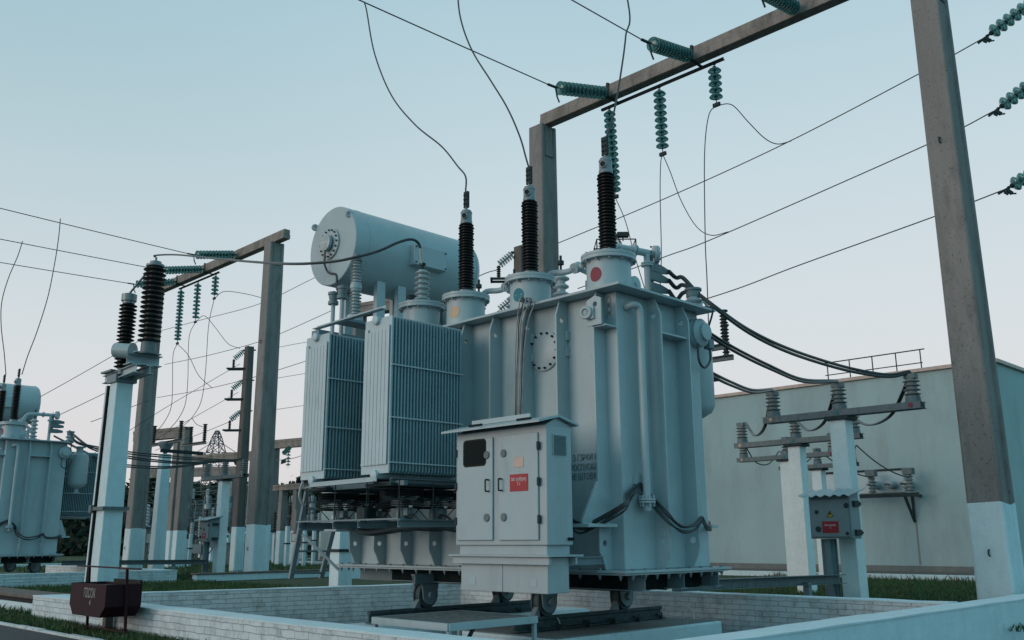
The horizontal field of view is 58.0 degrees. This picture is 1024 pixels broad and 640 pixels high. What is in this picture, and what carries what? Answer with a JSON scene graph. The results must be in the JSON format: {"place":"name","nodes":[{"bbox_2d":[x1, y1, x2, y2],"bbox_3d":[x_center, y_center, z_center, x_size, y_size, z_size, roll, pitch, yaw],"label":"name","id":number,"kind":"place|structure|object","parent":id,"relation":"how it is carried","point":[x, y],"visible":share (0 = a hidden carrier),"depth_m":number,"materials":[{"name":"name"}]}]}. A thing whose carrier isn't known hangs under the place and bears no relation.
{"place":"outdoors","nodes":[
{"label":"outdoors","id":0,"kind":"place"},
{"bbox_2d":[0,625,77,639],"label":"pavement","id":1,"kind":"structure","parent":0,"point":[9,633],"depth_m":12.16,"materials":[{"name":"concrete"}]},
{"bbox_2d":[371,610,537,639],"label":"work platform","id":2,"kind":"structure","parent":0,"point":[458,621],"depth_m":9.64,"materials":[{"name":"grey paint"}]},
{"bbox_2d":[0,554,976,600],"bbox_3d":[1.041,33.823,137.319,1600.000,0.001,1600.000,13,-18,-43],"label":"ground","id":3,"kind":"structure","parent":0,"point":[315,581],"depth_m":27.94,"materials":[{"name":"green plant"}]},
{"bbox_2d":[0,587,67,611],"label":"cable trench","id":4,"kind":"object","parent":3,"relation":"on","point":[12,597],"depth_m":16.58,"materials":[{"name":"concrete"}]},
{"bbox_2d":[0,621,103,639],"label":"kerb","id":5,"kind":"structure","parent":3,"relation":"on","point":[73,636],"depth_m":12.43,"materials":[{"name":"white paint"}]},
{"bbox_2d":[0,570,176,587],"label":"pit wall","id":6,"kind":"structure","parent":3,"relation":"on","point":[30,579],"depth_m":25.77,"materials":[{"name":"white brick"}]},
{"bbox_2d":[70,565,142,635],"bbox_3d":[-5.355,3.720,12.145,0.468,0.935,2.020,13,-18,-43],"label":"sand box","id":7,"kind":"object","parent":3,"relation":"on","point":[117,597],"visible":1,"depth_m":11.85,"materials":[{"name":"red paint"}]},
{"bbox_2d":[45,565,170,572],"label":"pit wall","id":8,"kind":"structure","parent":3,"relation":"on","point":[56,568],"depth_m":33.05,"materials":[{"name":"white brick"}]},
{"bbox_2d":[102,617,113,628],"bbox_3d":[-5.498,4.145,12.561,0.110,0.400,0.110,13,-18,-43],"label":"stub post","id":9,"kind":"object","parent":3,"relation":"on","point":[107,622],"visible":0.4,"depth_m":12.53,"materials":[{"name":"concrete"}]},
{"bbox_2d":[84,257,166,581],"bbox_3d":[-10.393,2.767,24.659,1.202,8.926,2.353,13,-18,-43],"label":"bushing pole","id":10,"kind":"object","parent":3,"relation":"on","point":[106,508],"visible":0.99,"depth_m":24.64,"materials":[{"name":"concrete"}]},
{"bbox_2d":[153,238,423,264],"bbox_3d":[-6.072,-1.340,19.360,1.505,3.595,13.445,10,-17,-37],"label":"neutral lead","id":11,"kind":"object","parent":10,"relation":"attached to","point":[338,260],"visible":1,"depth_m":14.39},
{"bbox_2d":[61,560,206,569],"bbox_3d":[-12.323,8.263,30.465,4.832,0.735,0.140,12,-18,-43],"label":"cable tray","id":12,"kind":"object","parent":3,"relation":"on","point":[126,562],"visible":0.82,"depth_m":30.79,"materials":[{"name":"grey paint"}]},
{"bbox_2d":[123,478,169,534],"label":"tree","id":13,"kind":"object","parent":3,"relation":"on","point":[152,483],"visible":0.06,"depth_m":85.63,"materials":[{"name":"green plant"}]},
{"bbox_2d":[143,504,151,559],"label":"instrument stand","id":14,"kind":"object","parent":3,"relation":"on","point":[147,540],"visible":0.19,"depth_m":48.55,"materials":[{"name":"concrete"}]},
{"bbox_2d":[133,426,192,567],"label":"portal frame","id":15,"kind":"object","parent":3,"relation":"on","point":[177,519],"visible":0.64,"depth_m":44.15,"materials":[{"name":"concrete"}]},
{"bbox_2d":[148,421,207,568],"bbox_3d":[-12.635,6.796,34.824,1.720,5.805,2.758,13,-18,-43],"label":"insulator stand","id":16,"kind":"object","parent":3,"relation":"on","point":[157,548],"visible":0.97,"depth_m":34.28,"materials":[{"name":"concrete"}]},
{"bbox_2d":[56,442,319,555],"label":"hedge","id":17,"kind":"object","parent":3,"relation":"on","point":[77,531],"visible":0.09,"depth_m":81.07,"materials":[{"name":"green plant"}]},
{"bbox_2d":[150,466,235,541],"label":"portal frame","id":18,"kind":"object","parent":3,"relation":"on","point":[199,472],"visible":0.09,"depth_m":63.52,"materials":[{"name":"concrete"}]},
{"bbox_2d":[186,517,202,559],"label":"instrument stand","id":19,"kind":"object","parent":3,"relation":"on","point":[197,548],"visible":0.34,"depth_m":48.44,"materials":[{"name":"metal"}]},
{"bbox_2d":[191,489,216,558],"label":"lattice stand","id":20,"kind":"object","parent":3,"relation":"on","point":[196,502],"visible":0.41,"depth_m":60.85,"materials":[{"name":"metal"}]},
{"bbox_2d":[122,229,289,571],"bbox_3d":[-11.860,3.613,35.320,0.732,12.220,11.014,13,-18,-43],"label":"gantry","id":21,"kind":"object","parent":3,"relation":"on","point":[258,532],"visible":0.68,"depth_m":32.72,"materials":[{"name":"concrete"}]},
{"bbox_2d":[127,278,175,292],"bbox_3d":[-14.755,-1.419,37.919,1.967,0.883,0.324,11,-17,-39],"label":"insulator string","id":22,"kind":"object","parent":21,"relation":"hanging from","point":[169,282],"visible":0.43,"depth_m":38.20,"materials":[{"name":"glass"}]},
{"bbox_2d":[174,289,184,344],"bbox_3d":[-13.895,-0.170,38.601,0.294,2.460,0.424,6,-15,-24],"label":"insulator string","id":23,"kind":"object","parent":21,"relation":"hanging from","point":[179,313],"visible":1,"depth_m":38.56,"materials":[{"name":"glass"}]},
{"bbox_2d":[164,265,203,278],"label":"insulator string","id":24,"kind":"object","parent":21,"relation":"hanging from","point":[193,269],"visible":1,"depth_m":36.18,"materials":[{"name":"glass"}]},
{"bbox_2d":[0,239,144,266],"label":"wire","id":25,"kind":"object","parent":24,"relation":"attached to","point":[70,252],"visible":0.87,"depth_m":33.28,"materials":[{"name":"metal"}]},
{"bbox_2d":[192,281,201,322],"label":"insulator string","id":26,"kind":"object","parent":21,"relation":"hanging from","point":[197,297],"visible":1,"depth_m":37.67,"materials":[{"name":"glass"}]},
{"bbox_2d":[187,250,235,264],"bbox_3d":[-11.116,-2.333,34.306,0.324,0.910,2.019,-11,-17,38],"label":"insulator string","id":27,"kind":"object","parent":21,"relation":"hanging from","point":[228,254],"visible":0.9,"depth_m":34.35,"materials":[{"name":"glass"}]},
{"bbox_2d":[0,208,186,253],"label":"wire","id":28,"kind":"object","parent":27,"relation":"attached to","point":[91,230],"visible":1,"depth_m":31.26,"materials":[{"name":"metal"}]},
{"bbox_2d":[22,219,60,373],"bbox_3d":[-14.926,-0.837,29.433,0.136,5.372,0.933,-3,-14,12],"label":"dropper wire","id":29,"kind":"object","parent":28,"relation":"hanging from","point":[47,297],"visible":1,"depth_m":29.52,"materials":[{"name":"metal"}]},
{"bbox_2d":[211,273,219,299],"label":"insulator string","id":30,"kind":"object","parent":21,"relation":"hanging from","point":[215,285],"visible":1,"depth_m":36.66,"materials":[{"name":"glass"}]},
{"bbox_2d":[195,516,222,572],"bbox_3d":[-10.652,7.949,32.264,0.550,2.158,1.030,13,-18,-43],"label":"terminal box","id":31,"kind":"object","parent":3,"relation":"on","point":[208,530],"visible":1,"depth_m":32.23,"materials":[{"name":"grey paint"}]},
{"bbox_2d":[198,522,209,540],"bbox_3d":[-10.766,7.388,32.287,0.034,0.640,0.729,13,-18,-43],"label":"box door","id":32,"kind":"structure","parent":31,"relation":"in","point":[204,526],"depth_m":32.28,"materials":[{"name":"grey paint"}]},
{"bbox_2d":[185,495,232,559],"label":"disconnector","id":33,"kind":"object","parent":3,"relation":"on","point":[207,504],"visible":0.24,"depth_m":54.80,"materials":[{"name":"metal"}]},
{"bbox_2d":[193,430,234,506],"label":"lattice tower","id":34,"kind":"structure","parent":3,"relation":"on","point":[217,432],"depth_m":91.46,"materials":[{"name":"metal"}]},
{"bbox_2d":[187,451,250,534],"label":"portal frame","id":35,"kind":"object","parent":3,"relation":"on","point":[232,455],"visible":0.06,"depth_m":55.24,"materials":[{"name":"concrete"}]},
{"bbox_2d":[201,459,247,571],"bbox_3d":[-10.288,7.127,32.755,0.410,4.180,3.040,13,-18,-43],"label":"cable post","id":36,"kind":"object","parent":3,"relation":"on","point":[225,478],"visible":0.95,"depth_m":32.66,"materials":[{"name":"concrete"}]},
{"bbox_2d":[54,436,207,468],"bbox_3d":[-12.929,4.688,32.257,5.231,1.094,2.170,13,-18,-43],"label":"power cable","id":37,"kind":"object","parent":36,"relation":"attached to","point":[148,467],"visible":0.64,"depth_m":31.94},
{"bbox_2d":[73,435,214,463],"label":"power cable","id":38,"kind":"object","parent":36,"relation":"attached to","point":[155,461],"visible":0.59,"depth_m":31.23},
{"bbox_2d":[72,438,244,461],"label":"power cable","id":39,"kind":"object","parent":36,"relation":"attached to","point":[165,457],"visible":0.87,"depth_m":30.90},
{"bbox_2d":[225,542,244,567],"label":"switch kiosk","id":40,"kind":"object","parent":3,"relation":"on","point":[227,553],"visible":0.07,"depth_m":42.31,"materials":[{"name":"metal"}]},
{"bbox_2d":[222,346,255,571],"bbox_3d":[-11.281,5.663,37.727,1.127,9.336,0.556,0,-13,0],"label":"bracket pole","id":41,"kind":"object","parent":3,"relation":"on","point":[238,525],"visible":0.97,"depth_m":37.71,"materials":[{"name":"concrete"}]},
{"bbox_2d":[42,583,459,623],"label":"pit wall","id":42,"kind":"structure","parent":3,"relation":"on","point":[345,604],"depth_m":16.81,"materials":[{"name":"white brick"}]},
{"bbox_2d":[190,569,328,581],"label":"kerb","id":43,"kind":"structure","parent":3,"relation":"on","point":[248,575],"depth_m":29.35,"materials":[{"name":"concrete"}]},
{"bbox_2d":[31,595,498,639],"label":"pit wall","id":44,"kind":"structure","parent":3,"relation":"on","point":[192,623],"depth_m":10.60,"materials":[{"name":"white brick"}]},
{"bbox_2d":[271,511,290,562],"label":"instrument stand","id":45,"kind":"object","parent":3,"relation":"on","point":[274,536],"visible":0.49,"depth_m":50.58,"materials":[{"name":"concrete"}]},
{"bbox_2d":[283,526,290,565],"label":"white post","id":46,"kind":"object","parent":3,"relation":"on","point":[287,543],"visible":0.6,"depth_m":44.63,"materials":[{"name":"concrete"}]},
{"bbox_2d":[272,483,308,564],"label":"portal frame","id":47,"kind":"object","parent":3,"relation":"on","point":[283,489],"visible":0.52,"depth_m":47.96,"materials":[{"name":"concrete"}]},
{"bbox_2d":[291,510,298,565],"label":"white post","id":48,"kind":"object","parent":3,"relation":"on","point":[296,518],"visible":0.51,"depth_m":44.82,"materials":[{"name":"concrete"}]},
{"bbox_2d":[269,437,322,559],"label":"portal frame","id":49,"kind":"object","parent":3,"relation":"on","point":[290,442],"visible":0.09,"depth_m":56.72,"materials":[{"name":"concrete"}]},
{"bbox_2d":[277,472,320,532],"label":"tree","id":50,"kind":"object","parent":3,"relation":"on","point":[298,479],"visible":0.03,"depth_m":85.47,"materials":[{"name":"green plant"}]},
{"bbox_2d":[288,496,316,557],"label":"disconnector","id":51,"kind":"object","parent":3,"relation":"on","point":[312,499],"visible":0.21,"depth_m":58.75,"materials":[{"name":"metal"}]},
{"bbox_2d":[301,531,306,565],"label":"white post","id":52,"kind":"object","parent":3,"relation":"on","point":[303,557],"visible":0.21,"depth_m":44.59,"materials":[{"name":"concrete"}]},
{"bbox_2d":[301,513,320,560],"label":"instrument stand","id":53,"kind":"object","parent":3,"relation":"on","point":[317,534],"visible":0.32,"depth_m":49.55,"materials":[{"name":"metal"}]},
{"bbox_2d":[311,522,316,564],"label":"white post","id":54,"kind":"object","parent":3,"relation":"on","point":[313,540],"visible":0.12,"depth_m":46.57,"materials":[{"name":"concrete"}]},
{"bbox_2d":[329,516,351,585],"bbox_3d":[-3.761,5.292,20.333,0.424,1.937,0.424,13,-18,-43],"label":"white post","id":55,"kind":"object","parent":3,"relation":"on","point":[339,552],"visible":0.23,"depth_m":20.20,"materials":[{"name":"concrete"}]},
{"bbox_2d":[343,299,446,578],"bbox_3d":[-3.745,3.800,29.990,4.216,9.301,0.653,-8,-15,29],"label":"portal frame","id":56,"kind":"object","parent":3,"relation":"on","point":[364,306],"visible":0.03,"depth_m":31.39,"materials":[{"name":"concrete"}]},
{"bbox_2d":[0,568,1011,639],"bbox_3d":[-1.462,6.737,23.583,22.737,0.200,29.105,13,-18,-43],"label":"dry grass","id":57,"kind":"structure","parent":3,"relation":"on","point":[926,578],"depth_m":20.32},
{"bbox_2d":[490,245,522,311],"bbox_3d":[-0.011,2.499,24.587,1.127,9.294,0.556,0,-13,0],"label":"bracket pole","id":58,"kind":"object","parent":3,"relation":"on","point":[517,257],"visible":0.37,"depth_m":25.45,"materials":[{"name":"metal"}]},
{"bbox_2d":[0,555,1023,639],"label":"grass","id":59,"kind":"structure","parent":3,"relation":"on","point":[177,586],"depth_m":21.63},
{"bbox_2d":[299,348,1023,580],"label":"substation building","id":60,"kind":"structure","parent":3,"relation":"on","point":[746,537],"depth_m":30.27,"materials":[{"name":"concrete"}]},
{"bbox_2d":[826,468,921,521],"bbox_3d":[11.497,5.724,30.051,0.890,1.710,3.616,13,-18,-43],"label":"wall bracket","id":61,"kind":"object","parent":60,"relation":"attached to","point":[889,483],"depth_m":29.73,"materials":[{"name":"metal"}]},
{"bbox_2d":[667,309,733,590],"bbox_3d":[3.698,2.877,18.719,1.720,5.805,2.758,13,-18,-43],"label":"insulator stand","id":62,"kind":"object","parent":3,"relation":"on","point":[726,356],"visible":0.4,"depth_m":17.98,"materials":[{"name":"metal"}]},
{"bbox_2d":[460,584,957,632],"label":"pit wall","id":63,"kind":"structure","parent":3,"relation":"on","point":[733,612],"depth_m":14.03,"materials":[{"name":"white brick"}]},
{"bbox_2d":[672,574,845,595],"bbox_3d":[4.011,4.343,14.361,4.832,0.735,0.140,12,-18,-43],"label":"cable tray","id":64,"kind":"object","parent":3,"relation":"on","point":[806,582],"visible":0.66,"depth_m":14.59,"materials":[{"name":"concrete"}]},
{"bbox_2d":[529,0,1023,599],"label":"gantry","id":65,"kind":"object","parent":3,"relation":"on","point":[995,544],"visible":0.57,"depth_m":15.98,"materials":[{"name":"concrete"}]},
{"bbox_2d":[547,81,607,102],"bbox_3d":[1.579,-5.338,21.815,1.967,0.883,0.324,11,-17,-39],"label":"insulator string","id":66,"kind":"object","parent":65,"relation":"hanging from","point":[564,88],"visible":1,"depth_m":21.75,"materials":[{"name":"teal glass"}]},
{"bbox_2d":[359,0,547,84],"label":"wire","id":67,"kind":"object","parent":66,"relation":"attached to","point":[451,41],"visible":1,"depth_m":19.17,"materials":[{"name":"metal"}]},
{"bbox_2d":[364,2,466,192],"bbox_3d":[-1.763,-4.025,15.930,0.117,4.892,3.344,11,-17,-40],"label":"dropper wire","id":68,"kind":"object","parent":67,"relation":"hanging from","point":[444,149],"visible":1,"depth_m":15.89,"materials":[{"name":"metal"}]},
{"bbox_2d":[604,107,620,198],"bbox_3d":[2.438,-4.089,22.496,0.294,2.460,0.424,6,-15,-24],"label":"insulator string","id":69,"kind":"object","parent":65,"relation":"hanging from","point":[612,143],"visible":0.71,"depth_m":22.49,"materials":[{"name":"teal glass"}]},
{"bbox_2d":[653,86,668,156],"bbox_3d":[3.478,-4.662,21.582,0.294,1.780,0.311,13,-18,-43],"label":"insulator string","id":70,"kind":"object","parent":65,"relation":"hanging from","point":[660,113],"visible":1,"depth_m":21.55,"materials":[{"name":"teal glass"}]},
{"bbox_2d":[641,37,692,61],"bbox_3d":[3.383,-5.789,20.040,0.324,0.900,1.965,-11,-17,39],"label":"insulator string","id":71,"kind":"object","parent":65,"relation":"hanging from","point":[662,47],"visible":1,"depth_m":19.92,"materials":[{"name":"teal glass"}]},
{"bbox_2d":[708,63,722,107],"bbox_3d":[4.536,-5.256,20.618,0.294,1.080,0.294,13,-18,-43],"label":"insulator string","id":72,"kind":"object","parent":65,"relation":"hanging from","point":[715,83],"visible":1,"depth_m":20.58,"materials":[{"name":"teal glass"}]},
{"bbox_2d":[704,107,714,323],"bbox_3d":[4.115,-2.264,19.458,0.264,5.350,1.258,-9,-16,32],"label":"jumper wire","id":73,"kind":"object","parent":72,"relation":"hanging from","point":[704,210],"visible":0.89,"depth_m":19.55,"materials":[{"name":"metal"}]},
{"bbox_2d":[761,0,799,14],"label":"insulator string","id":74,"kind":"object","parent":65,"relation":"attached to","point":[790,7],"visible":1,"depth_m":18.45,"materials":[{"name":"teal glass"}]},
{"bbox_2d":[737,433,831,575],"bbox_3d":[7.776,5.359,25.756,0.410,4.180,3.100,13,-18,-43],"label":"cable post","id":75,"kind":"object","parent":3,"relation":"on","point":[782,459],"visible":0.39,"depth_m":25.69,"materials":[{"name":"white paint"}]},
{"bbox_2d":[734,416,864,592],"bbox_3d":[6.668,4.318,21.302,0.410,4.160,3.200,13,-18,-43],"label":"cable post","id":76,"kind":"object","parent":3,"relation":"on","point":[796,443],"visible":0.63,"depth_m":21.25,"materials":[{"name":"white paint"}]},
{"bbox_2d":[778,448,858,574],"bbox_3d":[9.543,6.017,28.443,0.420,4.120,2.600,13,-18,-43],"label":"cable post","id":77,"kind":"object","parent":3,"relation":"on","point":[817,468],"visible":0.27,"depth_m":28.56,"materials":[{"name":"white paint"}]},
{"bbox_2d":[798,487,866,596],"bbox_3d":[5.681,4.029,16.160,0.550,2.158,1.030,13,-18,-43],"label":"terminal box","id":78,"kind":"object","parent":3,"relation":"on","point":[834,515],"visible":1,"depth_m":16.17,"materials":[{"name":"grey paint"}]},
{"bbox_2d":[809,499,850,536],"bbox_3d":[5.568,3.469,16.182,0.034,0.640,0.729,13,-18,-43],"label":"box door","id":79,"kind":"structure","parent":78,"relation":"in","point":[829,518],"depth_m":16.18,"materials":[{"name":"grey paint"}]},
{"bbox_2d":[763,373,926,597],"bbox_3d":[6.046,3.207,16.650,0.410,4.180,3.040,13,-18,-43],"label":"cable post","id":80,"kind":"object","parent":3,"relation":"on","point":[840,416],"visible":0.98,"depth_m":16.63,"materials":[{"name":"white paint"}]},
{"bbox_2d":[713,372,772,390],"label":"power cable","id":81,"kind":"object","parent":80,"relation":"attached to","point":[730,381],"visible":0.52,"depth_m":15.54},
{"bbox_2d":[714,376,773,393],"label":"power cable","id":82,"kind":"object","parent":80,"relation":"attached to","point":[737,387],"visible":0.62,"depth_m":15.65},
{"bbox_2d":[711,336,838,383],"bbox_3d":[4.085,0.498,15.502,5.227,0.974,1.310,13,-18,-43],"label":"power cable","id":83,"kind":"object","parent":80,"relation":"attached to","point":[763,365],"visible":0.66,"depth_m":14.71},
{"bbox_2d":[698,296,911,377],"bbox_3d":[4.756,0.311,14.490,5.751,0.695,0.396,12,-18,-41],"label":"power cable","id":84,"kind":"object","parent":80,"relation":"attached to","point":[728,318],"visible":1,"depth_m":14.18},
{"bbox_2d":[855,383,905,425],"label":"power cable","id":85,"kind":"object","parent":80,"relation":"attached to","point":[891,413],"visible":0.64,"depth_m":17.68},
{"bbox_2d":[676,594,1023,639],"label":"pit wall","id":86,"kind":"structure","parent":3,"relation":"on","point":[990,619],"depth_m":10.40,"materials":[{"name":"concrete"}]},
{"bbox_2d":[0,0,1023,487],"label":"sky","id":87,"kind":"structure","parent":0,"point":[187,126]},
{"bbox_2d":[593,232,636,249],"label":"floodlight mast","id":88,"kind":"object","parent":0,"point":[622,235],"visible":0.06,"depth_m":72.14,"materials":[{"name":"metal"}]},
{"bbox_2d":[977,1,1023,43],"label":"insulator string","id":89,"kind":"object","parent":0,"point":[1009,19],"visible":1,"depth_m":18.21,"materials":[{"name":"teal glass"}]},
{"bbox_2d":[558,39,980,242],"bbox_3d":[5.300,-3.820,21.483,10.796,1.971,0.048,-12,-17,39],"label":"wire","id":90,"kind":"object","parent":89,"relation":"attached to","point":[771,149],"visible":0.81,"depth_m":20.94,"materials":[{"name":"metal"}]},
{"bbox_2d":[988,82,1023,116],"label":"insulator string","id":91,"kind":"object","parent":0,"point":[1015,95],"visible":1,"depth_m":17.86,"materials":[{"name":"teal glass"}]},
{"bbox_2d":[578,111,992,288],"bbox_3d":[5.560,-2.441,20.902,10.114,1.784,0.060,-11,-17,39],"label":"wire","id":92,"kind":"object","parent":91,"relation":"attached to","point":[809,196],"visible":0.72,"depth_m":20.16,"materials":[{"name":"metal"}]},
{"bbox_2d":[997,171,1023,195],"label":"insulator string","id":93,"kind":"object","parent":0,"point":[1017,182],"visible":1,"depth_m":17.50,"materials":[{"name":"teal glass"}]},
{"bbox_2d":[708,190,1001,298],"bbox_3d":[5.713,-1.100,20.398,9.651,1.380,0.066,-11,-17,39],"label":"wire","id":94,"kind":"object","parent":93,"relation":"attached to","point":[841,250],"visible":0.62,"depth_m":19.48,"materials":[{"name":"metal"}]},
{"label":"pit floor","id":95,"kind":"structure","parent":0,"visible":0},
{"bbox_2d":[0,368,97,572],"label":"power transformer","id":96,"kind":"object","parent":95,"relation":"on","point":[47,485],"visible":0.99,"depth_m":28.01,"materials":[{"name":"grey paint"}]},
{"bbox_2d":[0,241,22,373],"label":"dropper wire","id":97,"kind":"object","parent":96,"relation":"attached to","point":[1,307],"visible":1,"depth_m":30.35,"materials":[{"name":"metal"}]},
{"bbox_2d":[54,435,192,466],"bbox_3d":[-12.941,4.646,32.280,5.231,1.051,2.169,13,-18,-43],"label":"power cable","id":98,"kind":"object","parent":96,"relation":"attached to","point":[135,465],"visible":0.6,"depth_m":31.58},
{"bbox_2d":[69,430,209,462],"bbox_3d":[-12.261,4.382,31.628,5.227,0.946,1.310,13,-18,-43],"label":"power cable","id":99,"kind":"object","parent":96,"relation":"attached to","point":[152,459],"visible":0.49,"depth_m":31.25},
{"bbox_2d":[71,433,243,459],"bbox_3d":[-11.590,4.195,30.616,5.751,0.668,0.396,12,-18,-41],"label":"power cable","id":100,"kind":"object","parent":96,"relation":"attached to","point":[158,454],"visible":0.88,"depth_m":30.74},
{"label":"pit floor","id":101,"kind":"structure","parent":0,"visible":0},
{"bbox_2d":[351,600,589,634],"bbox_3d":[-0.770,4.477,13.475,5.050,0.622,0.840,13,-18,-43],"label":"rail","id":102,"kind":"object","parent":101,"relation":"on","point":[521,607],"visible":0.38,"depth_m":13.62,"materials":[{"name":"metal"}]},
{"bbox_2d":[462,606,721,639],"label":"plinth","id":103,"kind":"object","parent":101,"relation":"on","point":[645,623],"visible":0.84,"depth_m":11.81,"materials":[{"name":"concrete"}]},
{"bbox_2d":[288,136,731,616],"bbox_3d":[-0.179,0.983,14.085,5.340,6.499,6.815,13,-18,-43],"label":"power transformer","id":104,"kind":"object","parent":103,"relation":"on","point":[614,360],"visible":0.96,"depth_m":12.14,"materials":[{"name":"grey paint"}]},
{"bbox_2d":[457,0,528,166],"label":"dropper wire","id":105,"kind":"object","parent":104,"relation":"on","point":[492,84],"visible":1,"depth_m":14.07,"materials":[{"name":"metal"}]},
{"bbox_2d":[441,413,603,593],"bbox_3d":[0.177,2.139,10.821,1.270,1.975,1.640,13,-18,-43],"label":"control cabinet","id":106,"kind":"object","parent":104,"relation":"attached to","point":[513,521],"visible":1,"depth_m":10.32,"materials":[{"name":"metal"}]},
{"bbox_2d":[667,270,693,286],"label":"power cable","id":107,"kind":"object","parent":104,"relation":"attached to","point":[678,277],"visible":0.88,"depth_m":12.95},
{"bbox_2d":[712,333,837,380],"bbox_3d":[4.072,0.463,15.523,5.227,0.946,1.310,13,-18,-43],"label":"power cable","id":108,"kind":"object","parent":104,"relation":"attached to","point":[751,356],"visible":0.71,"depth_m":14.68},
{"bbox_2d":[698,292,909,375],"bbox_3d":[4.743,0.276,14.511,5.751,0.668,0.396,12,-18,-41],"label":"power cable","id":109,"kind":"object","parent":104,"relation":"attached to","point":[797,351],"visible":0.96,"depth_m":14.38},
{"bbox_3d":[-4.879,-8.902,8.748,26.201,1.107,0.327,13,-18,-43],"label":"wire","id":110,"kind":"object","parent":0,"visible":0},
{"bbox_2d":[606,0,630,135],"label":"dropper wire","id":111,"kind":"object","parent":110,"relation":"hanging from","point":[607,134],"visible":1,"depth_m":13.12,"materials":[{"name":"metal"}]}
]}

